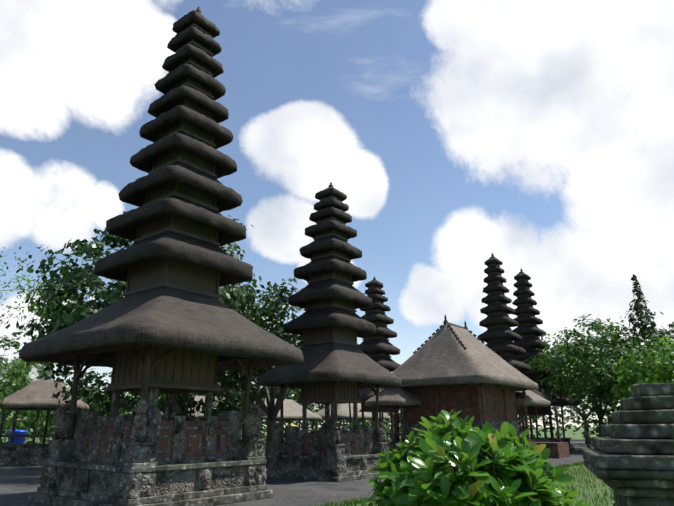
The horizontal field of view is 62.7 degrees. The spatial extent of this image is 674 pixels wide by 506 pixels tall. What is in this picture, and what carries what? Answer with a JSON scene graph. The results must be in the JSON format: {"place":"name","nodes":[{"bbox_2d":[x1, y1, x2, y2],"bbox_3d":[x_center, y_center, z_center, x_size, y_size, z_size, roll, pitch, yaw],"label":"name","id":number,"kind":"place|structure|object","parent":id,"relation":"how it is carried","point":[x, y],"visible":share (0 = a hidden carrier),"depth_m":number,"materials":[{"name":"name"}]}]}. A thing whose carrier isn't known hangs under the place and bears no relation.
{"place":"outdoors","nodes":[
{"label":"outdoors","id":0,"kind":"place"},
{"bbox_2d":[0,388,6,415],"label":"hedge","id":1,"kind":"object","parent":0,"point":[2,411],"visible":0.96,"depth_m":26.70,"materials":[{"name":"green plant"}]},
{"bbox_2d":[0,319,57,442],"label":"tree","id":2,"kind":"object","parent":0,"point":[15,387],"visible":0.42,"depth_m":34.93,"materials":[{"name":"green plant"}]},
{"bbox_2d":[131,472,145,505],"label":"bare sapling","id":3,"kind":"object","parent":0,"point":[138,497],"visible":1,"depth_m":10.78,"materials":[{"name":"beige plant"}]},
{"bbox_2d":[0,438,592,505],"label":"court asphalt","id":4,"kind":"structure","parent":0,"point":[16,486],"depth_m":17.24,"materials":[{"name":"grey asphalt"}]},
{"bbox_2d":[0,364,30,393],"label":"tree","id":5,"kind":"object","parent":4,"relation":"on","point":[10,369],"visible":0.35,"depth_m":43.97,"materials":[{"name":"green plant"}]},
{"bbox_2d":[8,430,27,443],"bbox_3d":[-22.085,13.058,38.115,1.208,1.662,1.173,0,-18,1],"label":"blue bin","id":6,"kind":"object","parent":4,"relation":"on","point":[19,440],"visible":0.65,"depth_m":37.86,"materials":[{"name":"blue plastic"}]},
{"bbox_2d":[0,383,52,442],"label":"tree","id":7,"kind":"object","parent":4,"relation":"on","point":[39,429],"visible":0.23,"depth_m":44.10,"materials":[{"name":"green plant"}]},
{"bbox_2d":[0,358,54,443],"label":"tree","id":8,"kind":"object","parent":4,"relation":"on","point":[39,367],"visible":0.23,"depth_m":47.18,"materials":[{"name":"green plant"}]},
{"bbox_2d":[5,409,54,443],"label":"hedge","id":9,"kind":"object","parent":4,"relation":"on","point":[52,420],"visible":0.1,"depth_m":45.94,"materials":[{"name":"green plant"}]},
{"bbox_2d":[0,379,88,466],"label":"pavilion","id":10,"kind":"structure","parent":4,"relation":"on","point":[37,394],"depth_m":27.75,"materials":[{"name":"stone"}]},
{"bbox_2d":[0,247,90,345],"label":"feathery tree","id":11,"kind":"object","parent":4,"relation":"on","point":[30,292],"visible":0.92,"depth_m":14.18,"materials":[{"name":"green plant"}]},
{"bbox_2d":[52,390,109,431],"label":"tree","id":12,"kind":"object","parent":4,"relation":"on","point":[55,418],"depth_m":45.66,"materials":[{"name":"green plant"}]},
{"bbox_2d":[38,297,191,415],"bbox_3d":[-10.285,6.131,26.806,6.994,8.108,7.283,0,-18,1],"label":"tree","id":13,"kind":"object","parent":4,"relation":"on","point":[127,403],"visible":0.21,"depth_m":25.26,"materials":[{"name":"green plant"}]},
{"bbox_2d":[81,368,165,415],"bbox_3d":[-14.013,10.104,36.634,6.528,6.428,5.822,8,-19,-23],"label":"tree","id":14,"kind":"object","parent":4,"relation":"on","point":[92,406],"visible":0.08,"depth_m":35.32,"materials":[{"name":"green plant"}]},
{"bbox_2d":[5,211,276,408],"bbox_3d":[-8.513,3.789,25.225,11.376,11.791,11.213,0,-18,1],"label":"tree","id":15,"kind":"object","parent":4,"relation":"on","point":[234,297],"visible":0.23,"depth_m":22.48,"materials":[{"name":"green plant"}]},
{"bbox_2d":[19,6,303,505],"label":"pagoda","id":16,"kind":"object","parent":4,"relation":"on","point":[171,325],"visible":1,"depth_m":15.10,"materials":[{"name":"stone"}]},
{"bbox_2d":[161,396,241,437],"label":"pavilion","id":17,"kind":"structure","parent":4,"relation":"on","point":[197,398],"depth_m":40.98,"materials":[{"name":"plant"}]},
{"bbox_2d":[158,319,270,426],"bbox_3d":[-6.299,7.176,29.387,6.578,7.666,7.476,0,-18,1],"label":"tree","id":18,"kind":"object","parent":4,"relation":"on","point":[223,404],"visible":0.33,"depth_m":27.52,"materials":[{"name":"green plant"}]},
{"bbox_2d":[185,371,308,438],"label":"tree","id":19,"kind":"object","parent":4,"relation":"on","point":[239,393],"visible":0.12,"depth_m":55.44,"materials":[{"name":"green plant"}]},
{"bbox_2d":[217,278,303,465],"bbox_3d":[-3.373,6.268,29.180,9.383,9.440,9.838,0,-18,1],"label":"tree","id":20,"kind":"object","parent":4,"relation":"on","point":[271,409],"visible":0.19,"depth_m":27.69,"materials":[{"name":"green plant"}]},
{"bbox_2d":[254,398,321,451],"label":"pavilion","id":21,"kind":"structure","parent":4,"relation":"on","point":[292,409],"depth_m":47.93,"materials":[{"name":"plant"}]},
{"bbox_2d":[10,451,582,504],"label":"fallen leaves","id":22,"kind":"object","parent":4,"relation":"on","point":[294,481],"visible":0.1,"depth_m":15.16,"materials":[{"name":"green plant"}]},
{"bbox_2d":[279,387,330,423],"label":"tree","id":23,"kind":"object","parent":4,"relation":"on","point":[299,397],"visible":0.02,"depth_m":61.65,"materials":[{"name":"green plant"}]},
{"bbox_2d":[256,182,401,481],"bbox_3d":[-0.269,2.741,23.564,4.538,12.590,4.543,-13,-22,36],"label":"pagoda","id":24,"kind":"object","parent":4,"relation":"on","point":[338,365],"visible":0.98,"depth_m":22.21,"materials":[{"name":"stone"}]},
{"bbox_2d":[312,403,390,440],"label":"pavilion","id":25,"kind":"structure","parent":4,"relation":"on","point":[343,412],"depth_m":51.54,"materials":[{"name":"plant"}]},
{"bbox_2d":[349,276,403,441],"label":"pagoda","id":26,"kind":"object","parent":4,"relation":"on","point":[378,347],"visible":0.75,"depth_m":40.95,"materials":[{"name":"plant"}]},
{"bbox_2d":[365,387,421,460],"bbox_3d":[3.337,8.982,29.413,2.644,4.203,3.265,-13,-22,36],"label":"shrine","id":27,"kind":"object","parent":4,"relation":"on","point":[401,398],"visible":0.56,"depth_m":28.60,"materials":[{"name":"stone"}]},
{"bbox_2d":[381,314,569,458],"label":"thatched building","id":28,"kind":"structure","parent":4,"relation":"on","point":[447,366],"depth_m":28.84,"materials":[{"name":"red brick"}]},
{"bbox_2d":[477,252,553,441],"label":"pagoda","id":29,"kind":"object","parent":4,"relation":"on","point":[499,336],"visible":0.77,"depth_m":44.17,"materials":[{"name":"stone"}]},
{"bbox_2d":[512,268,579,449],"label":"pagoda","id":30,"kind":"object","parent":4,"relation":"on","point":[528,330],"visible":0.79,"depth_m":48.80,"materials":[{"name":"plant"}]},
{"bbox_2d":[544,337,604,444],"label":"tree","id":31,"kind":"object","parent":4,"relation":"on","point":[587,436],"visible":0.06,"depth_m":62.16,"materials":[{"name":"green plant"}]},
{"bbox_2d":[520,314,664,436],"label":"tree","id":32,"kind":"object","parent":4,"relation":"on","point":[587,357],"visible":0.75,"depth_m":43.70,"materials":[{"name":"green plant"}]},
{"bbox_2d":[1,428,598,443],"bbox_3d":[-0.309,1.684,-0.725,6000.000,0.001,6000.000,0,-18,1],"label":"ground","id":33,"kind":"structure","parent":0,"point":[571,435],"depth_m":147.37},
{"bbox_2d":[0,356,71,424],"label":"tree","id":34,"kind":"object","parent":33,"relation":"on","point":[14,357],"visible":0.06,"depth_m":51.08,"materials":[{"name":"green plant"}]},
{"bbox_2d":[0,403,400,444],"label":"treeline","id":35,"kind":"object","parent":33,"relation":"on","point":[366,424],"visible":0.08,"depth_m":58.11,"materials":[{"name":"green plant"}]},
{"bbox_2d":[1,386,400,439],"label":"treeline","id":36,"kind":"object","parent":33,"relation":"on","point":[316,406],"visible":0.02,"depth_m":80.56,"materials":[{"name":"green plant"}]},
{"bbox_2d":[3,389,399,443],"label":"treeline","id":37,"kind":"object","parent":33,"relation":"on","point":[262,424],"visible":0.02,"depth_m":81.69,"materials":[{"name":"green plant"}]},
{"bbox_2d":[361,409,590,505],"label":"bush","id":38,"kind":"object","parent":33,"relation":"on","point":[452,460],"visible":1,"depth_m":3.83,"materials":[{"name":"green plant"}]},
{"bbox_2d":[348,464,615,505],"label":"grass strip","id":39,"kind":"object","parent":33,"relation":"on","point":[591,492],"depth_m":16.54,"materials":[{"name":"green plant"}]},
{"bbox_2d":[302,461,613,505],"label":"grass tufts","id":40,"kind":"object","parent":39,"relation":"on","point":[354,502],"visible":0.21,"depth_m":15.78,"materials":[{"name":"green plant"}]},
{"bbox_2d":[517,392,621,437],"bbox_3d":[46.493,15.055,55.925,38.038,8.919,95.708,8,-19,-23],"label":"treeline","id":41,"kind":"object","parent":33,"relation":"on","point":[567,418],"visible":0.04,"depth_m":80.98,"materials":[{"name":"green plant"}]},
{"bbox_2d":[576,372,623,447],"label":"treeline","id":42,"kind":"object","parent":33,"relation":"on","point":[593,405],"visible":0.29,"depth_m":43.05,"materials":[{"name":"green plant"}]},
{"bbox_2d":[577,308,673,397],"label":"tree","id":43,"kind":"object","parent":33,"relation":"on","point":[669,333],"visible":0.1,"depth_m":46.11,"materials":[{"name":"green plant"}]},
{"bbox_2d":[606,334,673,408],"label":"tree","id":44,"kind":"object","parent":33,"relation":"on","point":[656,366],"visible":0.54,"depth_m":38.45,"materials":[{"name":"green plant"}]},
{"bbox_2d":[627,274,673,375],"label":"conifer","id":45,"kind":"object","parent":33,"relation":"on","point":[639,307],"visible":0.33,"depth_m":45.67,"materials":[{"name":"green plant"}]},
{"bbox_2d":[0,0,673,427],"label":"sky","id":46,"kind":"structure","parent":0,"point":[536,135],"materials":[{"name":"blue"}]},
{"bbox_2d":[582,383,673,505],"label":"stone pedestal","id":47,"kind":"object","parent":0,"point":[629,459],"depth_m":5.30,"materials":[{"name":"grey stone"}]}
]}

